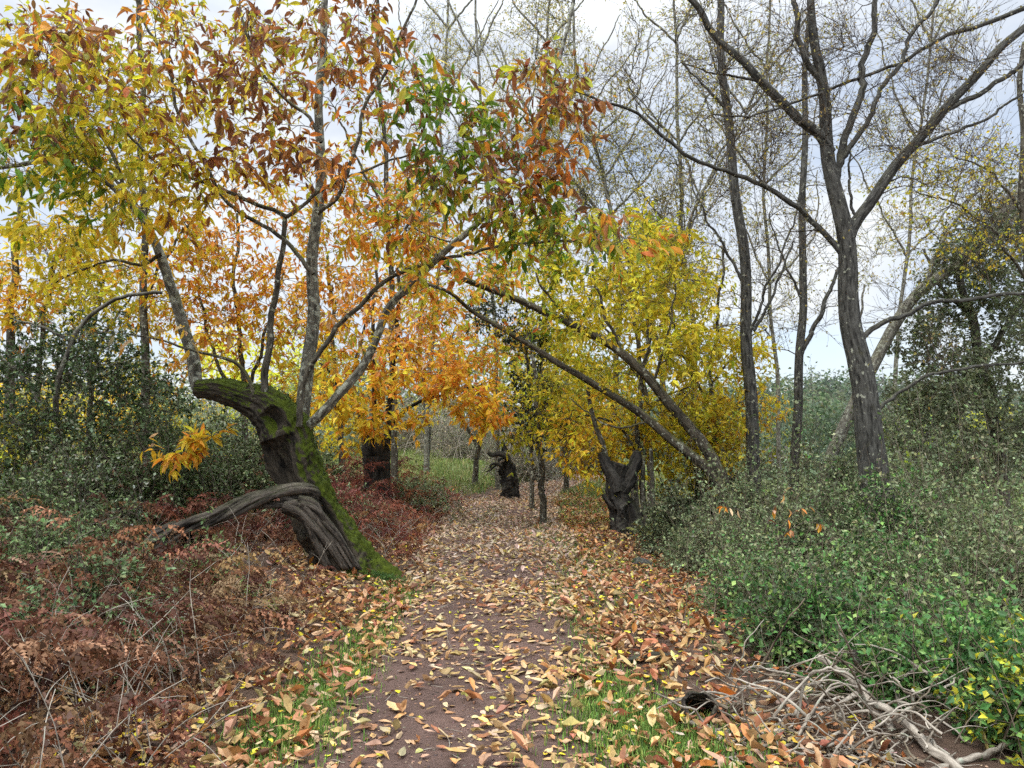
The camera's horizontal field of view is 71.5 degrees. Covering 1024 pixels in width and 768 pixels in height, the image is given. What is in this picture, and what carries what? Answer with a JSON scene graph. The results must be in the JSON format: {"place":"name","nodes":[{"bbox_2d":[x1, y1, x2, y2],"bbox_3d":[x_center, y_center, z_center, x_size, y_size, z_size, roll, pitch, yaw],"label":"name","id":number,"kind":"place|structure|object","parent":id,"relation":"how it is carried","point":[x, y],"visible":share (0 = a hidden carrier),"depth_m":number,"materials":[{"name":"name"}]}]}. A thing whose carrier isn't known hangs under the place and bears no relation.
{"place":"outdoors","nodes":[
{"label":"outdoors","id":0,"kind":"place"},
{"bbox_2d":[284,474,617,767],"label":"path","id":1,"kind":"structure","parent":0,"point":[405,676],"depth_m":4.81,"materials":[{"name":"brown soil"}]},
{"bbox_2d":[184,536,775,767],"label":"path pebbles","id":2,"kind":"object","parent":1,"relation":"on","point":[456,713],"visible":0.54,"depth_m":4.79,"materials":[{"name":"stone"}]},
{"bbox_2d":[0,419,1023,767],"bbox_3d":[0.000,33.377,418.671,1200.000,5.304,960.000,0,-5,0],"label":"ground","id":3,"kind":"structure","parent":0,"point":[944,743],"depth_m":5.01,"materials":[{"name":"soil"}]},
{"bbox_2d":[0,539,130,696],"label":"shrub","id":4,"kind":"object","parent":3,"relation":"on","point":[37,587],"visible":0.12,"depth_m":4.24,"materials":[{"name":"green plant"}]},
{"bbox_2d":[0,170,139,465],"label":"autumn chestnut","id":5,"kind":"object","parent":3,"relation":"on","point":[12,294],"visible":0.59,"depth_m":14.97,"materials":[{"name":"yellow plant"}]},
{"bbox_2d":[0,414,154,556],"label":"shrub","id":6,"kind":"object","parent":3,"relation":"on","point":[19,483],"visible":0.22,"depth_m":7.39,"materials":[{"name":"green plant"}]},
{"bbox_2d":[0,441,160,616],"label":"shrub","id":7,"kind":"object","parent":3,"relation":"on","point":[30,546],"visible":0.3,"depth_m":5.70,"materials":[{"name":"green plant"}]},
{"bbox_2d":[20,501,148,564],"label":"shrub","id":8,"kind":"object","parent":3,"relation":"on","point":[96,531],"visible":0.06,"depth_m":6.54,"materials":[{"name":"green plant"}]},
{"bbox_2d":[0,329,178,515],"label":"shrub","id":9,"kind":"object","parent":3,"relation":"on","point":[3,455],"visible":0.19,"depth_m":9.71,"materials":[{"name":"green plant"}]},
{"bbox_2d":[0,291,201,494],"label":"dark oak","id":10,"kind":"object","parent":3,"relation":"on","point":[19,367],"visible":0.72,"depth_m":10.20,"materials":[{"name":"green plant"}]},
{"bbox_2d":[0,359,208,553],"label":"shrub","id":11,"kind":"object","parent":3,"relation":"on","point":[114,497],"visible":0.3,"depth_m":8.65,"materials":[{"name":"green plant"}]},
{"bbox_2d":[29,488,184,641],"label":"shrub","id":12,"kind":"object","parent":3,"relation":"on","point":[123,572],"visible":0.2,"depth_m":5.06,"materials":[{"name":"green plant"}]},
{"bbox_2d":[22,241,198,452],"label":"autumn chestnut","id":13,"kind":"object","parent":3,"relation":"on","point":[160,308],"visible":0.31,"depth_m":17.13,"materials":[{"name":"yellow plant"}]},
{"bbox_2d":[74,582,200,692],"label":"shrub","id":14,"kind":"object","parent":3,"relation":"on","point":[111,614],"visible":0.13,"depth_m":4.51,"materials":[{"name":"brown plant"}]},
{"bbox_2d":[1,295,287,545],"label":"shrub","id":15,"kind":"object","parent":3,"relation":"on","point":[178,499],"visible":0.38,"depth_m":9.41,"materials":[{"name":"green plant"}]},
{"bbox_2d":[0,0,296,470],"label":"autumn chestnut","id":16,"kind":"object","parent":3,"relation":"on","point":[144,279],"visible":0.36,"depth_m":15.11,"materials":[{"name":"yellow plant"}]},
{"bbox_2d":[63,314,337,550],"bbox_3d":[-5.020,0.674,10.292,4.323,3.782,4.739,0,-5,0],"label":"shrub","id":17,"kind":"object","parent":3,"relation":"on","point":[238,478],"visible":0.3,"depth_m":10.69,"materials":[{"name":"green plant"}]},
{"bbox_2d":[162,506,253,590],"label":"shrub","id":18,"kind":"object","parent":3,"relation":"on","point":[213,558],"visible":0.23,"depth_m":6.76,"materials":[{"name":"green plant"}]},
{"bbox_2d":[101,359,320,488],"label":"shrub","id":19,"kind":"object","parent":3,"relation":"on","point":[182,429],"visible":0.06,"depth_m":17.84,"materials":[{"name":"green plant"}]},
{"bbox_2d":[126,182,343,461],"bbox_3d":[-6.127,-0.976,16.408,4.602,7.598,4.578,0,-5,0],"label":"autumn chestnut","id":20,"kind":"object","parent":3,"relation":"on","point":[239,300],"visible":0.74,"depth_m":16.01,"materials":[{"name":"orange plant"}]},
{"bbox_2d":[0,471,472,767],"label":"dead bracken stalks","id":21,"kind":"object","parent":3,"relation":"on","point":[84,695],"visible":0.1,"depth_m":3.81,"materials":[{"name":"brown plant"}]},
{"bbox_2d":[0,443,477,767],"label":"dead bracken","id":22,"kind":"object","parent":3,"relation":"on","point":[72,642],"visible":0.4,"depth_m":4.54,"materials":[{"name":"brown plant"}]},
{"bbox_2d":[238,576,278,596],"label":"fern","id":23,"kind":"object","parent":3,"relation":"on","point":[257,590],"visible":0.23,"depth_m":6.32,"materials":[{"name":"brown plant"}]},
{"bbox_2d":[181,357,365,465],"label":"shrub","id":24,"kind":"object","parent":3,"relation":"on","point":[318,436],"visible":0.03,"depth_m":18.83,"materials":[{"name":"green plant"}]},
{"bbox_2d":[265,598,290,610],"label":"fern","id":25,"kind":"object","parent":3,"relation":"on","point":[275,604],"visible":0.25,"depth_m":6.15,"materials":[{"name":"brown plant"}]},
{"bbox_2d":[253,416,392,500],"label":"shrub","id":26,"kind":"object","parent":3,"relation":"on","point":[327,459],"visible":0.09,"depth_m":15.25,"materials":[{"name":"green plant"}]},
{"bbox_2d":[250,186,415,476],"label":"autumn chestnut","id":27,"kind":"object","parent":3,"relation":"on","point":[329,269],"visible":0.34,"depth_m":18.14,"materials":[{"name":"orange plant"}]},
{"bbox_2d":[288,463,404,534],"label":"shrub","id":28,"kind":"object","parent":3,"relation":"on","point":[363,499],"visible":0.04,"depth_m":11.25,"materials":[{"name":"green plant"}]},
{"bbox_2d":[221,0,474,488],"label":"autumn chestnut","id":29,"kind":"object","parent":3,"relation":"on","point":[394,448],"visible":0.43,"depth_m":17.09,"materials":[{"name":"orange plant"}]},
{"bbox_2d":[0,0,699,584],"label":"leaning chestnut","id":30,"kind":"object","parent":3,"relation":"on","point":[308,504],"visible":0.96,"depth_m":7.53,"materials":[{"name":"yellow plant"}]},
{"bbox_2d":[333,386,441,448],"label":"thicket","id":31,"kind":"object","parent":3,"relation":"on","point":[407,395],"visible":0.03,"depth_m":35.85,"materials":[{"name":"green plant"}]},
{"bbox_2d":[295,244,517,513],"bbox_3d":[-2.165,-0.164,13.646,3.966,5.681,3.858,2,-5,-21],"label":"autumn chestnut","id":32,"kind":"object","parent":3,"relation":"on","point":[376,444],"visible":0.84,"depth_m":13.28,"materials":[{"name":"plant"}]},
{"bbox_2d":[412,523,428,530],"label":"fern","id":33,"kind":"object","parent":3,"relation":"on","point":[420,525],"visible":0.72,"depth_m":12.08,"materials":[{"name":"brown plant"}]},
{"bbox_2d":[391,461,469,519],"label":"shrub","id":34,"kind":"object","parent":3,"relation":"on","point":[426,489],"visible":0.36,"depth_m":14.66,"materials":[{"name":"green plant"}]},
{"bbox_2d":[349,0,512,471],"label":"pale poplar","id":35,"kind":"object","parent":3,"relation":"on","point":[426,428],"visible":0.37,"depth_m":24.72,"materials":[{"name":"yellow plant"}]},
{"bbox_2d":[354,205,531,471],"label":"autumn chestnut","id":36,"kind":"object","parent":3,"relation":"on","point":[413,305],"visible":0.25,"depth_m":24.20,"materials":[{"name":"orange plant"}]},
{"bbox_2d":[397,395,488,452],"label":"thicket","id":37,"kind":"object","parent":3,"relation":"on","point":[411,443],"visible":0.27,"depth_m":33.64,"materials":[{"name":"green plant"}]},
{"bbox_2d":[397,405,516,462],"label":"thicket","id":38,"kind":"object","parent":3,"relation":"on","point":[461,447],"visible":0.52,"depth_m":30.62,"materials":[{"name":"green plant"}]},
{"bbox_2d":[388,312,537,486],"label":"autumn chestnut","id":39,"kind":"object","parent":3,"relation":"on","point":[449,404],"visible":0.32,"depth_m":20.97,"materials":[{"name":"orange plant"}]},
{"bbox_2d":[394,0,555,489],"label":"pale poplar","id":40,"kind":"object","parent":3,"relation":"on","point":[477,54],"visible":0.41,"depth_m":22.74,"materials":[{"name":"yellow plant"}]},
{"bbox_2d":[2,474,988,767],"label":"fallen leaves","id":41,"kind":"object","parent":3,"relation":"on","point":[564,530],"depth_m":5.21,"materials":[{"name":"brown plant"}]},
{"bbox_2d":[486,440,519,498],"bbox_3d":[-0.198,2.500,20.282,0.633,1.776,0.975,-4,-6,41],"label":"broken stump","id":42,"kind":"object","parent":3,"relation":"on","point":[510,484],"visible":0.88,"depth_m":20.20,"materials":[{"name":"brown wood"}]},
{"bbox_2d":[5,524,1011,767],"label":"leaf fragments","id":43,"kind":"object","parent":3,"relation":"on","point":[467,675],"visible":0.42,"depth_m":4.58,"materials":[{"name":"brown plant"}]},
{"bbox_2d":[0,313,1023,497],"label":"woods","id":44,"kind":"object","parent":3,"relation":"on","point":[350,437],"visible":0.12,"depth_m":43.66,"materials":[{"name":"green plant"}]},
{"bbox_2d":[461,275,581,508],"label":"evergreen sapling","id":45,"kind":"object","parent":3,"relation":"on","point":[487,311],"visible":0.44,"depth_m":16.40,"materials":[{"name":"green plant"}]},
{"bbox_2d":[26,440,1023,767],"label":"grass","id":46,"kind":"structure","parent":3,"relation":"on","point":[644,748],"depth_m":4.35,"materials":[{"name":"green plant"}]},
{"bbox_2d":[470,420,581,482],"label":"thicket","id":47,"kind":"object","parent":3,"relation":"on","point":[521,466],"visible":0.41,"depth_m":24.51,"materials":[{"name":"green plant"}]},
{"bbox_2d":[483,353,593,523],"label":"sapling","id":48,"kind":"object","parent":3,"relation":"on","point":[539,424],"visible":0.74,"depth_m":13.52,"materials":[{"name":"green plant"}]},
{"bbox_2d":[473,0,620,474],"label":"pale poplar","id":49,"kind":"object","parent":3,"relation":"on","point":[531,12],"visible":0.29,"depth_m":23.98,"materials":[{"name":"yellow plant"}]},
{"bbox_2d":[488,314,651,492],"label":"yellow chestnut","id":50,"kind":"object","parent":3,"relation":"on","point":[566,477],"visible":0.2,"depth_m":20.14,"materials":[{"name":"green plant"}]},
{"bbox_2d":[400,186,740,519],"bbox_3d":[1.052,-0.211,11.904,5.953,6.476,2.568,1,-5,-11],"label":"arching chestnut","id":51,"kind":"object","parent":3,"relation":"on","point":[612,345],"visible":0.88,"depth_m":11.97,"materials":[{"name":"yellow plant"}]},
{"bbox_2d":[522,431,625,475],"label":"thicket","id":52,"kind":"object","parent":3,"relation":"on","point":[573,469],"visible":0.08,"depth_m":26.47,"materials":[{"name":"green plant"}]},
{"bbox_2d":[453,32,713,502],"bbox_3d":[2.052,-3.693,20.427,7.972,14.699,4.127,0,-5,0],"label":"pale poplar","id":53,"kind":"object","parent":3,"relation":"on","point":[525,139],"visible":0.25,"depth_m":20.47,"materials":[{"name":"yellow plant"}]},
{"bbox_2d":[504,0,700,506],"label":"pale poplar","id":54,"kind":"object","parent":3,"relation":"on","point":[604,174],"visible":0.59,"depth_m":18.40,"materials":[{"name":"plant"}]},
{"bbox_2d":[487,199,745,514],"bbox_3d":[2.532,-0.831,16.703,6.319,8.402,4.061,0,-5,0],"label":"yellow chestnut","id":55,"kind":"object","parent":3,"relation":"on","point":[640,353],"visible":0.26,"depth_m":16.49,"materials":[{"name":"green plant"}]},
{"bbox_2d":[586,387,654,541],"bbox_3d":[1.890,1.430,12.064,0.997,2.759,0.801,-4,-6,41],"label":"charred stump","id":56,"kind":"object","parent":3,"relation":"on","point":[621,480],"visible":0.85,"depth_m":11.89,"materials":[{"name":"brown wood"}]},
{"bbox_2d":[627,523,651,538],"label":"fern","id":57,"kind":"object","parent":3,"relation":"on","point":[638,527],"visible":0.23,"depth_m":11.61,"materials":[{"name":"plant"}]},
{"bbox_2d":[533,315,748,516],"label":"yellow chestnut","id":58,"kind":"object","parent":3,"relation":"on","point":[635,442],"visible":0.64,"depth_m":12.56,"materials":[{"name":"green plant"}]},
{"bbox_2d":[632,557,653,567],"bbox_3d":[1.687,2.353,9.255,0.312,0.215,0.258,2,-5,-22],"label":"rock","id":59,"kind":"object","parent":3,"relation":"on","point":[641,560],"visible":0.41,"depth_m":9.18,"materials":[{"name":"stone"}]},
{"bbox_2d":[625,651,672,663],"bbox_3d":[0.966,1.981,5.118,0.348,0.098,0.158,1,-5,-12],"label":"bark piece","id":60,"kind":"object","parent":3,"relation":"on","point":[653,653],"visible":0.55,"depth_m":5.12,"materials":[{"name":"brown wood"}]},
{"bbox_2d":[572,431,766,557],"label":"bramble bush","id":61,"kind":"object","parent":3,"relation":"on","point":[656,530],"visible":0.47,"depth_m":10.59,"materials":[{"name":"green plant"}]},
{"bbox_2d":[594,0,750,487],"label":"pale poplar","id":62,"kind":"object","parent":3,"relation":"on","point":[677,85],"visible":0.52,"depth_m":19.54,"materials":[{"name":"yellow plant"}]},
{"bbox_2d":[582,0,814,499],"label":"pale poplar","id":63,"kind":"object","parent":3,"relation":"on","point":[707,183],"visible":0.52,"depth_m":18.48,"materials":[{"name":"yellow plant"}]},
{"bbox_2d":[680,691,718,721],"bbox_3d":[1.079,1.916,4.182,0.223,0.293,0.412,0,-5,0],"label":"hollow log","id":64,"kind":"object","parent":3,"relation":"on","point":[685,700],"visible":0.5,"depth_m":4.07,"materials":[{"name":"brown wood"}]},
{"bbox_2d":[689,720,719,737],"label":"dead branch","id":65,"kind":"object","parent":3,"relation":"on","point":[690,722],"visible":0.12,"depth_m":3.94,"materials":[{"name":"grey wood"}]},
{"bbox_2d":[602,368,813,524],"bbox_3d":[3.459,1.483,13.725,4.103,3.512,3.272,0,-5,0],"label":"bramble bush","id":66,"kind":"object","parent":3,"relation":"on","point":[697,486],"visible":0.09,"depth_m":13.19,"materials":[{"name":"green plant"}]},
{"bbox_2d":[623,211,793,496],"bbox_3d":[3.715,-0.197,13.461,3.158,6.559,2.589,-1,-5,18],"label":"yellow chestnut","id":67,"kind":"object","parent":3,"relation":"on","point":[733,344],"visible":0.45,"depth_m":13.34,"materials":[{"name":"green plant"}]},
{"bbox_2d":[598,450,820,579],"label":"bramble bush","id":68,"kind":"object","parent":3,"relation":"on","point":[704,539],"visible":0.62,"depth_m":8.58,"materials":[{"name":"green plant"}]},
{"bbox_2d":[629,0,834,504],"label":"bare poplar","id":69,"kind":"object","parent":3,"relation":"on","point":[747,326],"visible":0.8,"depth_m":12.62,"materials":[{"name":"grey plant"}]},
{"bbox_2d":[744,662,751,701],"bbox_3d":[1.480,1.984,4.431,0.034,0.467,0.083,1,-5,-14],"label":"dead stake","id":70,"kind":"object","parent":3,"relation":"on","point":[747,680],"visible":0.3,"depth_m":4.46,"materials":[{"name":"grey wood"}]},
{"bbox_2d":[643,373,860,563],"bbox_3d":[3.865,1.433,11.052,3.761,3.331,2.743,0,-5,0],"label":"bramble bush","id":71,"kind":"object","parent":3,"relation":"on","point":[737,490],"visible":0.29,"depth_m":11.03,"materials":[{"name":"green plant"}]},
{"bbox_2d":[686,0,840,504],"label":"pale poplar","id":72,"kind":"object","parent":3,"relation":"on","point":[769,314],"visible":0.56,"depth_m":19.32,"materials":[{"name":"plant"}]},
{"bbox_2d":[716,487,824,570],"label":"chestnut seedling","id":73,"kind":"object","parent":3,"relation":"on","point":[803,511],"visible":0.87,"depth_m":6.92,"materials":[{"name":"orange plant"}]},
{"bbox_2d":[631,536,937,690],"bbox_3d":[2.120,1.771,5.318,2.114,1.186,1.339,2,-5,-19],"label":"bramble bush","id":74,"kind":"object","parent":3,"relation":"on","point":[802,622],"visible":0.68,"depth_m":5.27,"materials":[{"name":"green plant"}]},
{"bbox_2d":[555,0,1023,547],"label":"bare poplar","id":75,"kind":"object","parent":3,"relation":"on","point":[867,404],"visible":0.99,"depth_m":10.17,"materials":[{"name":"grey plant"}]},
{"bbox_2d":[662,509,919,626],"bbox_3d":[2.424,1.749,6.543,2.104,1.162,1.657,0,-5,0],"label":"bramble bush","id":76,"kind":"object","parent":3,"relation":"on","point":[729,590],"visible":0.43,"depth_m":6.38,"materials":[{"name":"green plant"}]},
{"bbox_2d":[732,13,879,510],"bbox_3d":[5.916,-2.730,14.745,3.293,12.284,2.337,2,-5,-25],"label":"bare poplar","id":77,"kind":"object","parent":3,"relation":"on","point":[802,342],"visible":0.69,"depth_m":14.65,"materials":[{"name":"grey plant"}]},
{"bbox_2d":[682,393,936,586],"bbox_3d":[3.663,1.484,8.884,2.776,2.653,2.711,0,-5,0],"label":"bramble bush","id":78,"kind":"object","parent":3,"relation":"on","point":[798,529],"visible":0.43,"depth_m":8.89,"materials":[{"name":"green plant"}]},
{"bbox_2d":[639,598,1002,767],"bbox_3d":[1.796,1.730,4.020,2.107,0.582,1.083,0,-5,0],"label":"dead twig tangle","id":79,"kind":"object","parent":3,"relation":"on","point":[884,719],"visible":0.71,"depth_m":3.98,"materials":[{"name":"grey wood"}]},
{"bbox_2d":[797,683,846,735],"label":"dead branch","id":80,"kind":"object","parent":3,"relation":"on","point":[812,712],"visible":0.8,"depth_m":3.91,"materials":[{"name":"grey wood"}]},
{"bbox_2d":[647,356,1015,548],"bbox_3d":[5.676,1.354,12.549,6.239,3.872,3.180,0,-5,0],"label":"bramble bush","id":81,"kind":"object","parent":3,"relation":"on","point":[846,473],"visible":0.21,"depth_m":12.45,"materials":[{"name":"green plant"}]},
{"bbox_2d":[796,666,867,718],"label":"dead branch","id":82,"kind":"object","parent":3,"relation":"on","point":[817,671],"visible":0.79,"depth_m":4.07,"materials":[{"name":"grey wood"}]},
{"bbox_2d":[852,649,862,705],"bbox_3d":[2.191,2.037,4.448,0.064,0.667,0.268,-1,-5,11],"label":"dead stake","id":83,"kind":"object","parent":3,"relation":"on","point":[858,658],"visible":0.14,"depth_m":4.56,"materials":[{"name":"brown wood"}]},
{"bbox_2d":[735,459,1023,631],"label":"bramble bush","id":84,"kind":"object","parent":3,"relation":"on","point":[878,558],"visible":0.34,"depth_m":7.10,"materials":[{"name":"green plant"}]},
{"bbox_2d":[747,347,1023,577],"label":"bramble bush","id":85,"kind":"object","parent":3,"relation":"on","point":[895,504],"visible":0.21,"depth_m":9.20,"materials":[{"name":"green plant"}]},
{"bbox_2d":[817,655,962,767],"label":"dead branch","id":86,"kind":"object","parent":3,"relation":"on","point":[940,754],"visible":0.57,"depth_m":3.99,"materials":[{"name":"grey wood"}]},
{"bbox_2d":[769,366,1019,526],"bbox_3d":[9.567,1.691,16.540,6.262,4.492,4.786,0,-5,0],"label":"bramble bush","id":87,"kind":"object","parent":3,"relation":"on","point":[913,443],"visible":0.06,"depth_m":16.83,"materials":[{"name":"green plant"}]},
{"bbox_2d":[774,592,1023,721],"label":"bramble bush","id":88,"kind":"object","parent":3,"relation":"on","point":[892,665],"visible":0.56,"depth_m":4.55,"materials":[{"name":"green plant"}]},
{"bbox_2d":[845,397,964,500],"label":"evergreen oak","id":89,"kind":"object","parent":3,"relation":"on","point":[899,434],"visible":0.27,"depth_m":19.63,"materials":[{"name":"green plant"}]},
{"bbox_2d":[820,0,998,480],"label":"pale poplar","id":90,"kind":"object","parent":3,"relation":"on","point":[904,275],"visible":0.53,"depth_m":21.48,"materials":[{"name":"plant"}]},
{"bbox_2d":[811,484,1023,664],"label":"bramble bush","id":91,"kind":"object","parent":3,"relation":"on","point":[947,588],"visible":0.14,"depth_m":5.58,"materials":[{"name":"green plant"}]},
{"bbox_2d":[816,97,1019,495],"bbox_3d":[8.344,-1.146,13.440,5.313,9.003,2.868,1,-5,-11],"label":"bare poplar","id":92,"kind":"object","parent":3,"relation":"on","point":[889,334],"visible":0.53,"depth_m":13.57,"materials":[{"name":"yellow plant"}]},
{"bbox_2d":[821,376,1023,549],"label":"bramble bush","id":93,"kind":"object","parent":3,"relation":"on","point":[958,479],"visible":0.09,"depth_m":11.81,"materials":[{"name":"green plant"}]},
{"bbox_2d":[843,365,1023,603],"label":"bramble bush","id":94,"kind":"object","parent":3,"relation":"on","point":[989,495],"visible":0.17,"depth_m":8.34,"materials":[{"name":"green plant"}]},
{"bbox_2d":[856,42,1023,288],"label":"yellow poplar","id":95,"kind":"object","parent":3,"relation":"on","point":[1020,179],"visible":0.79,"depth_m":12.27,"materials":[{"name":"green plant"}]},
{"bbox_2d":[908,694,980,704],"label":"dead branch","id":96,"kind":"object","parent":3,"relation":"on","point":[929,697],"visible":0.23,"depth_m":4.45,"materials":[{"name":"grey wood"}]},
{"bbox_2d":[870,412,1023,642],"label":"bramble bush","id":97,"kind":"object","parent":3,"relation":"on","point":[1003,559],"visible":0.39,"depth_m":6.57,"materials":[{"name":"green plant"}]},
{"bbox_2d":[873,549,1023,712],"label":"bramble bush","id":98,"kind":"object","parent":3,"relation":"on","point":[989,624],"visible":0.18,"depth_m":4.72,"materials":[{"name":"green plant"}]},
{"bbox_2d":[880,171,1023,516],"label":"evergreen oak","id":99,"kind":"object","parent":3,"relation":"on","point":[983,377],"visible":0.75,"depth_m":13.41,"materials":[{"name":"green plant"}]},
{"bbox_2d":[887,574,1023,765],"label":"bramble bush","id":100,"kind":"object","parent":3,"relation":"on","point":[1006,710],"visible":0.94,"depth_m":4.04,"materials":[{"name":"green plant"}]},
{"bbox_2d":[931,738,1015,767],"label":"dead branch","id":101,"kind":"object","parent":3,"relation":"on","point":[985,754],"visible":0.63,"depth_m":3.77,"materials":[{"name":"grey wood"}]},
{"bbox_2d":[0,0,1023,418],"label":"sky","id":102,"kind":"structure","parent":0,"point":[603,15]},
{"bbox_2d":[620,393,1018,457],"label":"hill","id":103,"kind":"structure","parent":0,"point":[810,402],"depth_m":161.60,"materials":[{"name":"green plant"}]},
{"bbox_2d":[586,364,1023,457],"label":"hillside woods","id":104,"kind":"object","parent":103,"relation":"on","point":[833,383],"visible":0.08,"depth_m":165.88,"materials":[{"name":"green plant"}]}
]}

